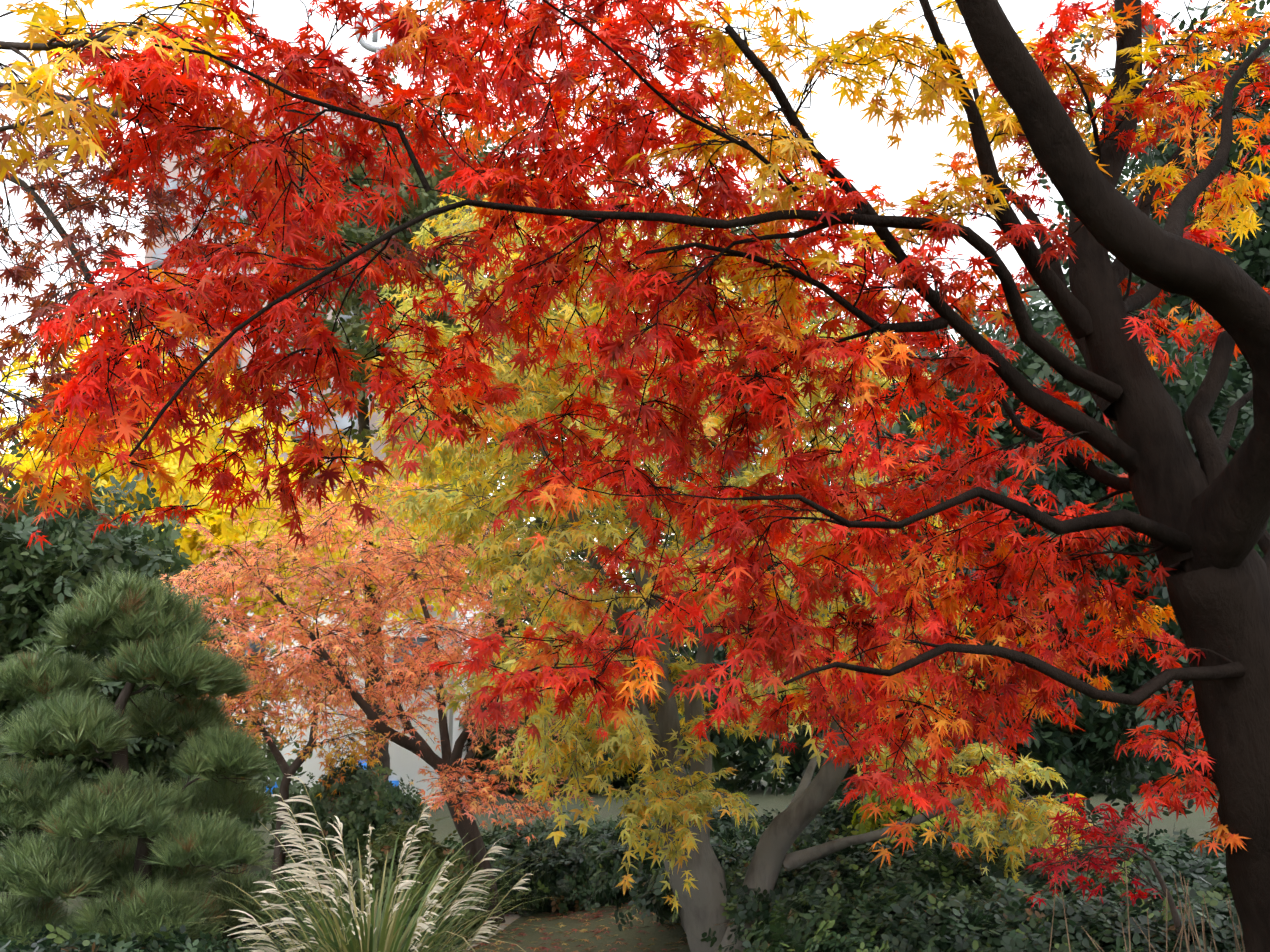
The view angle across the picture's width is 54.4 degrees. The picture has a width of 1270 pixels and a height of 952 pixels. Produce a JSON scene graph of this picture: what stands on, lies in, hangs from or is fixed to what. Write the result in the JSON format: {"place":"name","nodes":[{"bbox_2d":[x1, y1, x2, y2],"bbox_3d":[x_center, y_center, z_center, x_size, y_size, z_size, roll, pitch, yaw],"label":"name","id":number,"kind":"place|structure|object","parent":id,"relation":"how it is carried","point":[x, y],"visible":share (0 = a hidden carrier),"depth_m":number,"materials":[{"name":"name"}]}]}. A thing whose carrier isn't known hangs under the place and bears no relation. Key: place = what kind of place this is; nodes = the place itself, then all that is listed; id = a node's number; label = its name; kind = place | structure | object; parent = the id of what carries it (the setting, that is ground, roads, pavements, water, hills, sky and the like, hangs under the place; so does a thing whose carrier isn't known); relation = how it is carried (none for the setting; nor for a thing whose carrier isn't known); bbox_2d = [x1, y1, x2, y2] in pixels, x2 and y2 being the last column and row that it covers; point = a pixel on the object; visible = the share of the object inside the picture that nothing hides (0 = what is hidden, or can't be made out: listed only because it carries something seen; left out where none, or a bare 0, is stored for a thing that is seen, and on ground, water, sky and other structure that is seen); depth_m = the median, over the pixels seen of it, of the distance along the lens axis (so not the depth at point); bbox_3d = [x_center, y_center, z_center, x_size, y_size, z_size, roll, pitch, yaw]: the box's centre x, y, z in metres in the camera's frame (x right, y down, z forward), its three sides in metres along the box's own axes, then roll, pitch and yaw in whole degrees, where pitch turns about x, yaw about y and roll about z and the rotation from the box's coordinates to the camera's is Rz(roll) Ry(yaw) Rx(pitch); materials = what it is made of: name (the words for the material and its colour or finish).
{"place":"outdoors","nodes":[
{"label":"outdoors","id":0,"kind":"place"},
{"bbox_2d":[0,0,251,184],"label":"yellow maple tree","id":1,"kind":"object","parent":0,"point":[48,19],"depth_m":3.25,"materials":[{"name":"yellow plant"}]},
{"bbox_2d":[0,16,503,532],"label":"maple tree","id":2,"kind":"object","parent":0,"point":[20,274],"depth_m":4.38,"materials":[{"name":"red plant"}]},
{"bbox_2d":[135,93,483,511],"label":"tall building walls","id":3,"kind":"structure","parent":0,"point":[169,166],"depth_m":89.91,"materials":[{"name":"grey concrete"}]},
{"bbox_2d":[148,170,361,588],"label":"building windows","id":4,"kind":"structure","parent":3,"relation":"attached to","point":[343,423],"depth_m":88.21,"materials":[{"name":"grey glass"}]},
{"bbox_2d":[0,300,627,700],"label":"ginkgo tree","id":5,"kind":"object","parent":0,"point":[217,523],"depth_m":22.04,"materials":[{"name":"yellow plant"}]},
{"bbox_2d":[355,8,393,56],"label":"building roof sign","id":6,"kind":"object","parent":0,"point":[367,46],"visible":0.4,"depth_m":84.43,"materials":[{"name":"grey"}]},
{"bbox_2d":[447,911,521,951],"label":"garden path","id":7,"kind":"structure","parent":0,"point":[508,920],"depth_m":9.80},
{"bbox_2d":[0,739,1219,951],"bbox_3d":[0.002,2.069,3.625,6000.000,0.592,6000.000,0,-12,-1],"label":"ground","id":8,"kind":"structure","parent":0,"point":[1194,823],"depth_m":18.39,"materials":[{"name":"brown soil"}]},
{"bbox_2d":[0,563,292,945],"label":"pine tree","id":9,"kind":"object","parent":8,"relation":"on","point":[119,807],"depth_m":6.75,"materials":[{"name":"green plant"}]},
{"bbox_2d":[0,434,322,869],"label":"broadleaf tree","id":10,"kind":"object","parent":8,"relation":"on","point":[63,564],"depth_m":12.54,"materials":[{"name":"green plant"}]},
{"bbox_2d":[202,601,397,907],"bbox_3d":[-3.262,2.937,11.274,2.407,3.688,1.786,-8,-14,34],"label":"maple tree","id":11,"kind":"object","parent":8,"relation":"on","point":[329,758],"depth_m":11.37,"materials":[{"name":"orange plant"}]},
{"bbox_2d":[213,523,487,801],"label":"white building walls","id":12,"kind":"structure","parent":8,"relation":"on","point":[405,764],"depth_m":30.52,"materials":[{"name":"white paint"}]},
{"bbox_2d":[228,546,430,685],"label":"windows","id":13,"kind":"structure","parent":12,"relation":"in","point":[398,660],"depth_m":30.83,"materials":[{"name":"grey glass"}]},
{"bbox_2d":[266,758,398,793],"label":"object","id":14,"kind":"object","parent":12,"relation":"attached to","point":[365,764],"visible":0.06,"depth_m":30.19,"materials":[{"name":"blue"}]},
{"bbox_2d":[213,515,455,752],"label":"white building trim","id":15,"kind":"structure","parent":12,"relation":"attached to","point":[450,714],"depth_m":30.59,"materials":[{"name":"white paint"}]},
{"bbox_2d":[176,782,585,951],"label":"pampas grass","id":16,"kind":"object","parent":8,"relation":"on","point":[380,939],"depth_m":5.55,"materials":[{"name":"green plant"}]},
{"bbox_2d":[225,774,532,951],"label":"grass plumes","id":17,"kind":"object","parent":16,"relation":"attached to","point":[313,882],"visible":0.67,"depth_m":5.57,"materials":[{"name":"beige plant"}]},
{"bbox_2d":[157,458,628,924],"bbox_3d":[-1.945,1.950,9.722,4.286,4.408,3.102,0,-12,-1],"label":"maple tree","id":18,"kind":"object","parent":8,"relation":"on","point":[405,603],"depth_m":9.42,"materials":[{"name":"orange plant"}]},
{"bbox_2d":[212,70,860,780],"bbox_3d":[-1.579,1.120,25.288,15.536,18.957,10.458,0,-12,-1],"label":"tall green tree","id":19,"kind":"object","parent":8,"relation":"on","point":[366,234],"depth_m":24.31,"materials":[{"name":"plant"}]},
{"bbox_2d":[468,900,686,951],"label":"fallen leaves","id":20,"kind":"object","parent":8,"relation":"on","point":[585,930],"visible":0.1,"depth_m":8.58,"materials":[{"name":"brown plant"}]},
{"bbox_2d":[0,741,1244,951],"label":"hedge","id":21,"kind":"object","parent":8,"relation":"on","point":[922,905],"depth_m":7.06,"materials":[{"name":"green plant"}]},
{"bbox_2d":[11,0,1269,951],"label":"maple tree","id":22,"kind":"object","parent":8,"relation":"on","point":[719,48],"depth_m":4.01,"materials":[{"name":"red plant"}]},
{"bbox_2d":[361,161,1092,951],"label":"maple tree","id":23,"kind":"object","parent":8,"relation":"on","point":[625,755],"depth_m":6.82,"materials":[{"name":"yellow plant"}]},
{"bbox_2d":[459,519,1217,797],"bbox_3d":[0.341,7.887,38.409,68.820,16.017,14.872,0,-12,-1],"label":"treeline","id":24,"kind":"object","parent":8,"relation":"on","point":[748,746],"depth_m":35.48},
{"bbox_2d":[665,0,1269,840],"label":"evergreen tree","id":25,"kind":"object","parent":8,"relation":"on","point":[1251,256],"depth_m":14.71,"materials":[{"name":"green plant"}]},
{"bbox_2d":[705,276,1269,818],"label":"evergreen tree","id":26,"kind":"object","parent":8,"relation":"on","point":[1077,758],"depth_m":11.64,"materials":[{"name":"plant"}]},
{"bbox_2d":[1024,792,1185,948],"bbox_3d":[1.901,1.771,5.022,0.562,0.985,1.264,-8,-14,33],"label":"small maple tree","id":27,"kind":"object","parent":8,"relation":"on","point":[1108,868],"depth_m":4.98,"materials":[{"name":"red plant"}]},
{"bbox_2d":[1049,863,1244,951],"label":"dry stems","id":28,"kind":"object","parent":8,"relation":"on","point":[1190,926],"visible":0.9,"depth_m":4.63,"materials":[{"name":"brown plant"}]},
{"bbox_2d":[0,0,1269,738],"label":"sky","id":29,"kind":"structure","parent":0,"point":[866,160],"materials":[{"name":"white"}]},
{"bbox_2d":[847,753,956,848],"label":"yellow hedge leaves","id":30,"kind":"object","parent":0,"point":[868,824],"visible":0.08,"depth_m":8.39,"materials":[{"name":"yellow plant"}]}
]}

